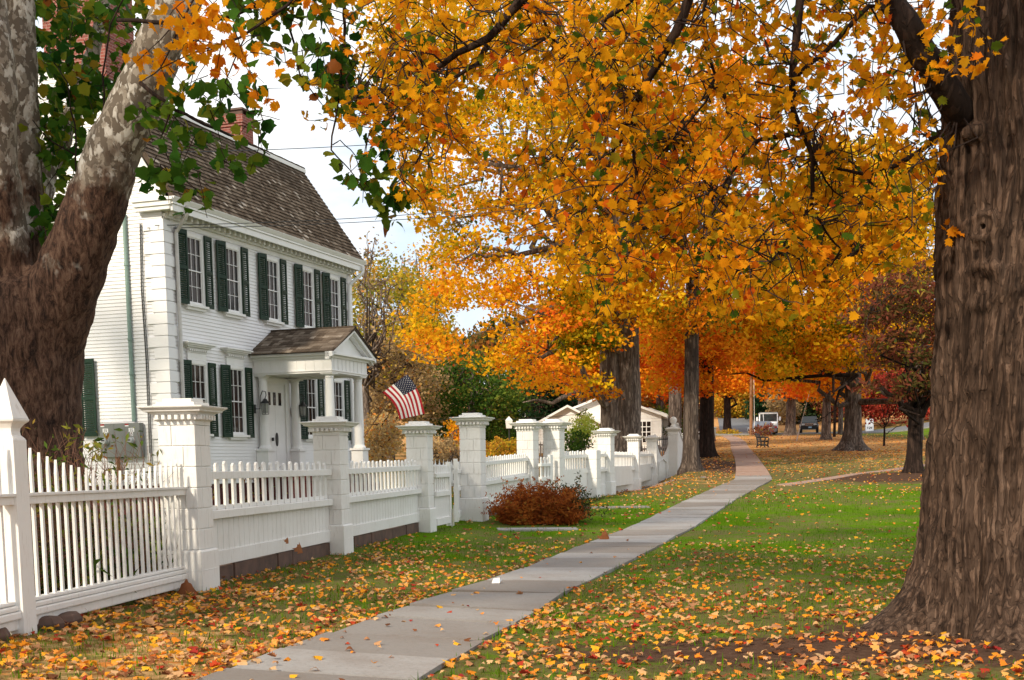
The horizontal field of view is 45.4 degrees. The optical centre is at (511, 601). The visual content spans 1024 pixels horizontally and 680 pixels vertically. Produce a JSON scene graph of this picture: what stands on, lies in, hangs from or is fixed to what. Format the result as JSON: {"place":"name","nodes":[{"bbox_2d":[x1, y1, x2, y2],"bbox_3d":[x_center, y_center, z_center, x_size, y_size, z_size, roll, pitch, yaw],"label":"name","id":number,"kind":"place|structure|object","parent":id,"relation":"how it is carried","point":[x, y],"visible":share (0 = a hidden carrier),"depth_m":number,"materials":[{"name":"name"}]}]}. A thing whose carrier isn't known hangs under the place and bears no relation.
{"place":"outdoors","nodes":[
{"label":"outdoors","id":0,"kind":"place"},
{"bbox_2d":[166,98,721,152],"bbox_3d":[0.014,-12.173,30.821,0.015,5.388,20.905,5,8,40],"label":"overhead wire","id":1,"kind":"object","parent":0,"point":[370,144],"visible":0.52,"depth_m":26.46,"materials":[{"name":"metal"}]},
{"bbox_2d":[35,0,949,383],"label":"sky","id":2,"kind":"structure","parent":0,"point":[292,130],"materials":[{"name":"white"}]},
{"bbox_2d":[0,388,1023,679],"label":"lawn","id":3,"kind":"structure","parent":0,"point":[758,644],"depth_m":15.39,"materials":[{"name":"green plant"}]},
{"bbox_2d":[0,470,21,631],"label":"picket fence","id":4,"kind":"object","parent":3,"relation":"on","point":[10,616],"visible":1,"depth_m":9.65,"materials":[{"name":"paint"}]},
{"bbox_2d":[0,378,36,634],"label":"fence post","id":5,"kind":"object","parent":3,"relation":"on","point":[14,419],"visible":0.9,"depth_m":9.75,"materials":[{"name":"paint"}]},
{"bbox_2d":[37,615,64,630],"bbox_3d":[-3.891,0.199,10.227,0.302,0.171,0.211,-1,6,0],"label":"stone","id":6,"kind":"object","parent":3,"relation":"on","point":[48,621],"visible":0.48,"depth_m":10.16,"materials":[{"name":"grey stone"}]},
{"bbox_2d":[58,611,82,626],"bbox_3d":[-3.811,0.167,10.534,0.211,0.171,0.302,2,7,27],"label":"stone","id":7,"kind":"object","parent":3,"relation":"on","point":[68,617],"visible":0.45,"depth_m":10.47,"materials":[{"name":"grey stone"}]},
{"bbox_2d":[32,539,151,605],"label":"garden plants","id":8,"kind":"object","parent":3,"relation":"on","point":[95,561],"visible":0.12,"depth_m":11.87,"materials":[{"name":"green plant"}]},
{"bbox_2d":[33,510,161,585],"bbox_3d":[-4.921,-0.551,13.529,1.912,0.878,5.409,-1,6,0],"label":"hedge","id":9,"kind":"object","parent":3,"relation":"on","point":[114,534],"visible":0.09,"depth_m":14.21,"materials":[{"name":"green plant"}]},
{"bbox_2d":[22,419,177,592],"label":"garden plants","id":10,"kind":"object","parent":3,"relation":"on","point":[98,445],"visible":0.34,"depth_m":12.27,"materials":[{"name":"green plant"}]},
{"bbox_2d":[28,448,188,624],"bbox_3d":[-3.770,-0.730,11.681,0.145,1.516,3.576,0,7,6],"label":"picket fence","id":11,"kind":"object","parent":3,"relation":"on","point":[93,596],"visible":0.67,"depth_m":11.41,"materials":[{"name":"paint"}]},
{"bbox_2d":[136,398,226,592],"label":"fence pillar","id":12,"kind":"structure","parent":3,"relation":"on","point":[183,433],"depth_m":13.32,"materials":[{"name":"paint"}]},
{"bbox_2d":[177,579,199,595],"bbox_3d":[-3.459,-0.135,13.041,0.291,0.221,0.228,-3,7,-18],"label":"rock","id":13,"kind":"object","parent":3,"relation":"on","point":[186,585],"visible":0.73,"depth_m":13.05,"materials":[{"name":"brown stone"}]},
{"bbox_2d":[0,0,414,551],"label":"sycamore","id":14,"kind":"object","parent":3,"relation":"on","point":[52,279],"visible":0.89,"depth_m":13.36,"materials":[{"name":"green plant"}]},
{"bbox_2d":[37,0,379,516],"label":"house","id":15,"kind":"structure","parent":3,"relation":"on","point":[235,321],"depth_m":27.20,"materials":[{"name":"paint"}]},
{"bbox_2d":[100,423,144,486],"bbox_3d":[-8.107,-2.856,25.445,0.980,1.700,0.244,1,7,19],"label":"meter box","id":16,"kind":"object","parent":15,"relation":"attached to","point":[109,428],"visible":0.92,"depth_m":25.37,"materials":[{"name":"grey metal"}]},
{"bbox_2d":[182,232,209,311],"bbox_3d":[-6.651,-6.916,25.688,0.130,1.570,0.800,1,7,19],"label":"window","id":17,"kind":"structure","parent":15,"relation":"in","point":[197,298],"depth_m":25.78,"materials":[{"name":"white glass"}]},
{"bbox_2d":[183,341,216,438],"bbox_3d":[-6.590,-4.461,25.926,0.205,1.997,1.080,1,7,19],"label":"window","id":18,"kind":"structure","parent":15,"relation":"in","point":[196,352],"depth_m":25.95,"materials":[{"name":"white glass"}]},
{"bbox_2d":[220,244,245,319],"bbox_3d":[-6.172,-7.080,27.073,0.130,1.570,0.800,1,7,19],"label":"window","id":19,"kind":"structure","parent":15,"relation":"in","point":[232,252],"depth_m":27.17,"materials":[{"name":"white glass"}]},
{"bbox_2d":[220,347,252,439],"bbox_3d":[-6.104,-4.628,27.336,0.205,1.997,1.080,1,7,19],"label":"window","id":20,"kind":"structure","parent":15,"relation":"in","point":[234,357],"depth_m":27.41,"materials":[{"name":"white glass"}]},
{"bbox_2d":[254,391,269,414],"bbox_3d":[-5.720,-4.558,27.998,0.405,0.541,0.230,1,7,19],"label":"wall lantern","id":21,"kind":"object","parent":15,"relation":"attached to","point":[264,404],"depth_m":27.94,"materials":[{"name":"metal"}]},
{"bbox_2d":[262,256,284,326],"bbox_3d":[-5.609,-7.274,28.708,0.130,1.570,0.800,1,7,19],"label":"window","id":22,"kind":"structure","parent":15,"relation":"in","point":[273,267],"depth_m":28.80,"materials":[{"name":"white glass"}]},
{"bbox_2d":[267,383,286,469],"bbox_3d":[-5.580,-4.102,29.047,0.110,2.130,0.916,1,7,19],"label":"door","id":23,"kind":"structure","parent":15,"relation":"in","point":[277,435],"depth_m":29.13,"materials":[{"name":"white wood"}]},
{"bbox_2d":[298,267,314,327],"bbox_3d":[-5.056,-7.464,30.309,0.130,1.570,0.800,1,7,19],"label":"window","id":24,"kind":"structure","parent":15,"relation":"in","point":[308,274],"depth_m":30.40,"materials":[{"name":"white glass"}]},
{"bbox_2d":[302,379,317,441],"bbox_3d":[-4.982,-5.014,30.585,0.205,1.997,1.080,1,7,19],"label":"window","id":25,"kind":"structure","parent":15,"relation":"in","point":[312,388],"depth_m":30.69,"materials":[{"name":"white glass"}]},
{"bbox_2d":[325,275,340,326],"bbox_3d":[-4.588,-7.625,31.661,0.130,1.570,0.800,1,7,19],"label":"window","id":26,"kind":"structure","parent":15,"relation":"in","point":[334,281],"depth_m":31.77,"materials":[{"name":"white glass"}]},
{"bbox_2d":[334,378,344,418],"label":"window","id":27,"kind":"structure","parent":15,"relation":"in","point":[338,382],"depth_m":32.12,"materials":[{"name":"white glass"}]},
{"bbox_2d":[364,372,424,436],"bbox_3d":[-2.812,-4.569,28.508,1.887,1.480,0.198,3,8,33],"label":"flag","id":28,"kind":"object","parent":15,"relation":"attached to","point":[402,395],"visible":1,"depth_m":28.27,"materials":[{"name":"multicoloured fabric"}]},
{"bbox_2d":[155,187,652,225],"bbox_3d":[-1.395,-9.407,28.777,14.500,2.570,0.015,-6,8,-37],"label":"overhead wire","id":29,"kind":"object","parent":15,"relation":"attached to","point":[365,217],"visible":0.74,"depth_m":27.18,"materials":[{"name":"metal"}]},
{"bbox_2d":[173,188,672,227],"bbox_3d":[-1.484,-9.341,28.832,14.588,2.489,0.015,-6,8,-36],"label":"overhead wire","id":30,"kind":"object","parent":15,"relation":"attached to","point":[357,222],"visible":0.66,"depth_m":27.31,"materials":[{"name":"metal"}]},
{"bbox_2d":[210,461,333,582],"bbox_3d":[-3.202,-1.055,16.284,0.215,1.631,5.075,0,7,8],"label":"board fence","id":31,"kind":"object","parent":3,"relation":"on","point":[250,536],"visible":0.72,"depth_m":16.06,"materials":[{"name":"paint"}]},
{"bbox_2d":[299,416,359,554],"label":"fence pillar","id":32,"kind":"structure","parent":3,"relation":"on","point":[330,440],"depth_m":18.73,"materials":[{"name":"paint"}]},
{"bbox_2d":[352,227,413,460],"bbox_3d":[-6.165,-11.592,57.024,3.309,11.618,7.399,-1,6,0],"label":"half bare tree","id":33,"kind":"object","parent":3,"relation":"on","point":[369,335],"visible":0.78,"depth_m":56.41,"materials":[{"name":"beige plant"}]},
{"bbox_2d":[348,459,421,547],"bbox_3d":[-2.314,-1.689,21.631,0.215,1.650,4.960,0,7,10],"label":"board fence","id":34,"kind":"object","parent":3,"relation":"on","point":[387,512],"visible":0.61,"depth_m":21.61,"materials":[{"name":"paint"}]},
{"bbox_2d":[351,247,419,406],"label":"tree","id":35,"kind":"object","parent":3,"relation":"on","point":[357,297],"visible":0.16,"depth_m":70.85,"materials":[{"name":"yellow plant"}]},
{"bbox_2d":[364,407,407,466],"bbox_3d":[-4.715,-5.379,43.731,2.124,3.160,6.655,-2,7,-6],"label":"shrub","id":36,"kind":"object","parent":3,"relation":"on","point":[382,435],"visible":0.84,"depth_m":41.85,"materials":[{"name":"beige plant"}]},
{"bbox_2d":[353,335,456,465],"bbox_3d":[-5.771,-10.127,61.287,6.240,7.230,7.924,-1,6,0],"label":"wood tree","id":37,"kind":"object","parent":3,"relation":"on","point":[380,396],"visible":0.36,"depth_m":59.48,"materials":[{"name":"beige plant"}]},
{"bbox_2d":[371,263,463,420],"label":"tree","id":38,"kind":"object","parent":3,"relation":"on","point":[408,278],"visible":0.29,"depth_m":67.41,"materials":[{"name":"yellow plant"}]},
{"bbox_2d":[395,421,441,532],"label":"fence pillar","id":39,"kind":"structure","parent":3,"relation":"on","point":[419,441],"depth_m":23.99,"materials":[{"name":"paint"}]},
{"bbox_2d":[433,462,452,526],"bbox_3d":[-1.424,-2.160,25.091,0.122,1.410,1.266,0,7,11],"label":"gate leaf","id":40,"kind":"object","parent":39,"relation":"attached to","point":[442,495],"visible":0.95,"depth_m":25.09,"materials":[{"name":"paint"}]},
{"bbox_2d":[390,242,456,410],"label":"half bare tree","id":41,"kind":"object","parent":3,"relation":"on","point":[416,251],"visible":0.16,"depth_m":76.99,"materials":[{"name":"beige plant"}]},
{"bbox_2d":[403,433,459,486],"bbox_3d":[-2.884,-5.373,47.782,2.758,2.438,6.543,-2,7,-8],"label":"shrub","id":42,"kind":"object","parent":3,"relation":"on","point":[445,446],"visible":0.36,"depth_m":46.52,"materials":[{"name":"beige plant"}]},
{"bbox_2d":[443,419,460,485],"bbox_3d":[-2.197,-5.999,49.644,1.186,3.189,6.355,-2,7,-6],"label":"shrub","id":43,"kind":"object","parent":3,"relation":"on","point":[453,426],"visible":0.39,"depth_m":49.75,"materials":[{"name":"orange plant"}]},
{"bbox_2d":[449,413,494,521],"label":"fence pillar","id":44,"kind":"structure","parent":3,"relation":"on","point":[472,436],"depth_m":27.49,"materials":[{"name":"paint"}]},
{"bbox_2d":[453,459,461,525],"bbox_3d":[-1.198,-2.417,26.762,0.122,1.410,1.831,-1,6,0],"label":"gate leaf","id":45,"kind":"object","parent":44,"relation":"attached to","point":[457,512],"visible":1,"depth_m":25.89,"materials":[{"name":"paint"}]},
{"bbox_2d":[414,346,538,441],"bbox_3d":[-2.082,-10.529,65.253,7.005,6.674,7.934,-1,6,0],"label":"green tree","id":46,"kind":"object","parent":3,"relation":"on","point":[500,397],"visible":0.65,"depth_m":63.89,"materials":[{"name":"green plant"}]},
{"bbox_2d":[486,436,516,465],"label":"shrub","id":47,"kind":"object","parent":3,"relation":"on","point":[503,447],"visible":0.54,"depth_m":57.34,"materials":[{"name":"yellow plant"}]},
{"bbox_2d":[485,453,528,515],"bbox_3d":[-0.237,-2.824,30.331,0.215,1.723,4.786,1,7,14],"label":"board fence","id":48,"kind":"object","parent":3,"relation":"on","point":[511,467],"visible":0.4,"depth_m":30.24,"materials":[{"name":"paint"}]},
{"bbox_2d":[0,433,1023,679],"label":"fallen leaves","id":49,"kind":"object","parent":3,"relation":"on","point":[196,653],"visible":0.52,"depth_m":11.21,"materials":[{"name":"orange plant"}]},
{"bbox_2d":[351,0,700,452],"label":"maple tree","id":50,"kind":"object","parent":3,"relation":"on","point":[617,396],"visible":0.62,"depth_m":47.10,"materials":[{"name":"dark grey-brown bark"},{"name":"brown twig"},{"name":"orange leaf"}]},
{"bbox_2d":[508,419,546,493],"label":"fence pillar","id":51,"kind":"structure","parent":3,"relation":"on","point":[527,430],"depth_m":32.53,"materials":[{"name":"paint"}]},
{"bbox_2d":[538,455,552,490],"bbox_3d":[0.914,-3.229,32.755,0.122,1.410,0.580,4,8,36],"label":"gate leaf","id":52,"kind":"object","parent":51,"relation":"attached to","point":[543,465],"visible":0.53,"depth_m":32.70,"materials":[{"name":"paint"}]},
{"bbox_2d":[479,475,598,525],"bbox_3d":[0.584,-2.236,27.070,2.717,1.130,1.952,-1,6,0],"label":"fern bush","id":53,"kind":"object","parent":3,"relation":"on","point":[543,504],"visible":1,"depth_m":26.69,"materials":[{"name":"brown plant"}]},
{"bbox_2d":[500,345,577,440],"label":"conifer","id":54,"kind":"object","parent":3,"relation":"on","point":[534,414],"visible":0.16,"depth_m":87.52,"materials":[{"name":"green plant"}]},
{"bbox_2d":[540,419,571,492],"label":"fence pillar","id":55,"kind":"structure","parent":3,"relation":"on","point":[553,437],"depth_m":33.13,"materials":[{"name":"paint"}]},
{"bbox_2d":[536,381,577,416],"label":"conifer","id":56,"kind":"object","parent":3,"relation":"on","point":[560,406],"visible":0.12,"depth_m":89.97,"materials":[{"name":"green plant"}]},
{"bbox_2d":[538,405,599,452],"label":"house","id":57,"kind":"structure","parent":3,"relation":"on","point":[569,411],"depth_m":74.19,"materials":[{"name":"white wood"}]},
{"bbox_2d":[122,0,1023,650],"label":"maple","id":58,"kind":"object","parent":3,"relation":"on","point":[964,574],"visible":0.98,"depth_m":10.56,"materials":[{"name":"brown plant"}]},
{"bbox_2d":[564,450,588,498],"bbox_3d":[1.763,-3.549,34.994,0.235,1.566,2.886,2,7,22],"label":"board fence","id":59,"kind":"object","parent":3,"relation":"on","point":[570,475],"visible":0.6,"depth_m":35.21,"materials":[{"name":"paint"}]},
{"bbox_2d":[546,470,610,521],"bbox_3d":[1.347,-2.358,27.383,1.726,1.192,1.154,-1,6,0],"label":"evergreen shrub","id":60,"kind":"object","parent":3,"relation":"on","point":[585,503],"visible":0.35,"depth_m":27.29,"materials":[{"name":"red plant"}]},
{"bbox_2d":[564,428,593,465],"bbox_3d":[2.991,-6.712,56.694,1.586,2.563,6.272,0,7,6],"label":"shrub","id":61,"kind":"object","parent":3,"relation":"on","point":[576,443],"visible":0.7,"depth_m":54.74,"materials":[{"name":"green plant"}]},
{"bbox_2d":[564,408,599,461],"bbox_3d":[3.479,-7.695,59.473,1.870,3.554,6.485,-1,6,0],"label":"shrub","id":62,"kind":"object","parent":3,"relation":"on","point":[582,423],"visible":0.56,"depth_m":58.46,"materials":[{"name":"green plant"}]},
{"bbox_2d":[527,295,649,404],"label":"maple tree","id":63,"kind":"object","parent":3,"relation":"on","point":[550,362],"visible":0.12,"depth_m":77.07,"materials":[{"name":"orange plant"}]},
{"bbox_2d":[585,450,600,497],"bbox_3d":[2.389,-3.669,36.121,0.360,1.620,0.360,2,7,24],"label":"fence post","id":64,"kind":"object","parent":3,"relation":"on","point":[593,463],"visible":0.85,"depth_m":35.95,"materials":[{"name":"paint"}]},
{"bbox_2d":[600,450,607,496],"bbox_3d":[2.715,-3.870,37.320,0.115,1.527,1.625,1,7,15],"label":"board fence","id":65,"kind":"object","parent":3,"relation":"on","point":[603,471],"visible":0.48,"depth_m":37.67,"materials":[{"name":"paint"}]},
{"bbox_2d":[591,428,619,494],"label":"fence pillar","id":66,"kind":"structure","parent":3,"relation":"on","point":[605,436],"depth_m":38.03,"materials":[{"name":"paint"}]},
{"bbox_2d":[573,399,667,451],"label":"house","id":67,"kind":"structure","parent":3,"relation":"on","point":[651,422],"depth_m":74.90,"materials":[{"name":"white wood"}]},
{"bbox_2d":[641,420,651,443],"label":"window","id":68,"kind":"structure","parent":67,"relation":"in","point":[646,425],"depth_m":74.90,"materials":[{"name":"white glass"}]},
{"bbox_2d":[614,451,634,491],"bbox_3d":[3.580,-4.388,41.810,0.465,1.541,6.734,1,7,13],"label":"board fence","id":69,"kind":"object","parent":3,"relation":"on","point":[623,473],"visible":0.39,"depth_m":43.45,"materials":[{"name":"paint"}]},
{"bbox_2d":[622,434,644,490],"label":"fence pillar","id":70,"kind":"structure","parent":3,"relation":"on","point":[633,443],"depth_m":44.98,"materials":[{"name":"paint"}]},
{"bbox_2d":[356,277,933,419],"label":"woods","id":71,"kind":"object","parent":3,"relation":"on","point":[478,341],"visible":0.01,"depth_m":176.77,"materials":[{"name":"orange plant"}]},
{"bbox_2d":[640,451,653,486],"bbox_3d":[5.034,-5.136,48.014,0.415,1.584,5.214,1,7,13],"label":"board fence","id":72,"kind":"object","parent":3,"relation":"on","point":[646,466],"visible":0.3,"depth_m":49.44,"materials":[{"name":"paint"}]},
{"bbox_2d":[599,320,699,410],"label":"maple tree","id":73,"kind":"object","parent":3,"relation":"on","point":[659,400],"visible":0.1,"depth_m":80.26,"materials":[{"name":"orange plant"}]},
{"bbox_2d":[644,435,661,484],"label":"fence pillar","id":74,"kind":"structure","parent":3,"relation":"on","point":[652,442],"depth_m":50.44,"materials":[{"name":"paint"}]},
{"bbox_2d":[665,417,681,476],"bbox_3d":[6.860,-6.476,52.113,0.660,2.790,0.660,1,7,12],"label":"fence post","id":75,"kind":"object","parent":3,"relation":"on","point":[673,430],"visible":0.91,"depth_m":51.91,"materials":[{"name":"paint"}]},
{"bbox_2d":[654,434,668,481],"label":"garden gate","id":76,"kind":"structure","parent":75,"relation":"attached to","point":[663,467],"depth_m":51.72,"materials":[{"name":"paint"}]},
{"bbox_2d":[675,423,682,468],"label":"board fence","id":77,"kind":"object","parent":3,"relation":"on","point":[680,443],"visible":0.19,"depth_m":53.17,"materials":[{"name":"paint"}]},
{"bbox_2d":[441,427,928,434],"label":"kerb","id":78,"kind":"structure","parent":3,"relation":"on","point":[818,433],"depth_m":125.48,"materials":[{"name":"stone"}]},
{"bbox_2d":[570,83,800,433],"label":"half bare tree","id":79,"kind":"object","parent":3,"relation":"on","point":[675,406],"visible":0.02,"depth_m":76.77,"materials":[{"name":"brown plant"}]},
{"bbox_2d":[604,50,802,475],"bbox_3d":[7.930,-13.904,49.714,8.496,17.661,10.849,-1,6,0],"label":"maple tree","id":80,"kind":"object","parent":3,"relation":"on","point":[691,460],"visible":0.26,"depth_m":48.52,"materials":[{"name":"orange plant"}]},
{"bbox_2d":[639,288,768,457],"bbox_3d":[9.821,-12.047,64.069,7.571,9.524,9.863,-1,6,0],"label":"maple tree","id":81,"kind":"object","parent":3,"relation":"on","point":[713,349],"visible":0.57,"depth_m":61.57,"materials":[{"name":"orange plant"}]},
{"bbox_2d":[714,383,760,417],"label":"tree","id":82,"kind":"object","parent":3,"relation":"on","point":[736,411],"visible":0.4,"depth_m":170.90,"materials":[{"name":"yellow plant"}]},
{"bbox_2d":[699,361,779,431],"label":"maple tree","id":83,"kind":"object","parent":3,"relation":"on","point":[734,385],"visible":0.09,"depth_m":135.95,"materials":[{"name":"orange plant"}]},
{"bbox_2d":[674,36,823,441],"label":"half bare tree","id":84,"kind":"object","parent":3,"relation":"on","point":[762,193],"visible":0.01,"depth_m":96.19,"materials":[{"name":"brown plant"}]},
{"bbox_2d":[749,372,754,435],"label":"utility pole","id":85,"kind":"object","parent":3,"relation":"on","point":[751,406],"visible":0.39,"depth_m":122.52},
{"bbox_2d":[748,423,774,435],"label":"shrub","id":86,"kind":"object","parent":3,"relation":"on","point":[765,430],"visible":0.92,"depth_m":115.77,"materials":[{"name":"brown plant"}]},
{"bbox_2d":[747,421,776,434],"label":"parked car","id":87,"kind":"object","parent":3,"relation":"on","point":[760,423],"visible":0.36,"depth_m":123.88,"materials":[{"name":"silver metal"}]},
{"bbox_2d":[740,392,796,421],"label":"conifer","id":88,"kind":"object","parent":3,"relation":"on","point":[759,407],"visible":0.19,"depth_m":161.39,"materials":[{"name":"green plant"}]},
{"bbox_2d":[726,300,822,435],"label":"maple tree","id":89,"kind":"object","parent":3,"relation":"on","point":[790,397],"visible":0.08,"depth_m":117.45,"materials":[{"name":"orange plant"}]},
{"bbox_2d":[762,389,806,424],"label":"tree","id":90,"kind":"object","parent":3,"relation":"on","point":[779,406],"visible":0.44,"depth_m":153.51,"materials":[{"name":"brown plant"}]},
{"bbox_2d":[785,393,832,423],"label":"conifer","id":91,"kind":"object","parent":3,"relation":"on","point":[809,411],"visible":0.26,"depth_m":156.38,"materials":[{"name":"green plant"}]},
{"bbox_2d":[762,195,863,369],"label":"maple tree","id":92,"kind":"object","parent":3,"relation":"on","point":[810,325],"visible":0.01,"depth_m":83.63,"materials":[{"name":"orange plant"}]},
{"bbox_2d":[721,133,935,450],"bbox_3d":[17.164,-17.126,66.614,13.626,18.272,12.582,-1,6,0],"label":"maple tree","id":93,"kind":"object","parent":3,"relation":"on","point":[814,352],"visible":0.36,"depth_m":63.98,"materials":[{"name":"orange plant"}]},
{"bbox_2d":[781,310,884,439],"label":"maple tree","id":94,"kind":"object","parent":3,"relation":"on","point":[826,385],"visible":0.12,"depth_m":99.20,"materials":[{"name":"orange plant"}]},
{"bbox_2d":[809,390,864,422],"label":"tree","id":95,"kind":"object","parent":3,"relation":"on","point":[819,402],"visible":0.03,"depth_m":152.86,"materials":[{"name":"brown plant"}]},
{"bbox_2d":[837,396,842,433],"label":"bare tree","id":96,"kind":"object","parent":3,"relation":"on","point":[840,420],"visible":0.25,"depth_m":122.60,"materials":[{"name":"brown wood"}]},
{"bbox_2d":[843,369,900,424],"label":"crimson tree","id":97,"kind":"object","parent":3,"relation":"on","point":[874,412],"visible":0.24,"depth_m":138.73,"materials":[{"name":"red plant"}]},
{"bbox_2d":[834,256,935,472],"bbox_3d":[14.135,-8.417,43.224,6.359,8.273,6.759,-1,6,0],"label":"dogwood tree","id":98,"kind":"object","parent":3,"relation":"on","point":[912,380],"visible":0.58,"depth_m":42.13,"materials":[{"name":"red plant"}]},
{"bbox_2d":[865,395,907,445],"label":"sapling","id":99,"kind":"object","parent":3,"relation":"on","point":[885,424],"visible":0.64,"depth_m":79.01,"materials":[{"name":"brown plant"}]},
{"bbox_2d":[855,169,934,390],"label":"maple tree","id":100,"kind":"object","parent":3,"relation":"on","point":[930,252],"visible":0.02,"depth_m":88.51,"materials":[{"name":"orange plant"}]},
{"bbox_2d":[867,143,934,439],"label":"half bare tree","id":101,"kind":"object","parent":3,"relation":"on","point":[933,190],"visible":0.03,"depth_m":93.15,"materials":[{"name":"brown plant"}]},
{"bbox_2d":[879,368,929,419],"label":"crimson tree","id":102,"kind":"object","parent":3,"relation":"on","point":[904,415],"visible":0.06,"depth_m":138.21,"materials":[{"name":"red plant"}]},
{"bbox_2d":[195,435,924,679],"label":"path","id":103,"kind":"structure","parent":0,"point":[408,648],"depth_m":12.41,"materials":[{"name":"grey concrete"}]},
{"bbox_2d":[454,415,928,434],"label":"road","id":104,"kind":"structure","parent":0,"point":[741,425],"depth_m":148.30,"materials":[{"name":"grey asphalt"}]},
{"bbox_2d":[756,412,780,432],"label":"delivery van","id":105,"kind":"object","parent":104,"relation":"on","point":[772,417],"visible":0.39,"depth_m":130.74,"materials":[{"name":"white metal"}]},
{"bbox_2d":[798,415,819,432],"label":"suv","id":106,"kind":"object","parent":104,"relation":"on","point":[809,423],"visible":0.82,"depth_m":128.32,"materials":[{"name":"black metal"}]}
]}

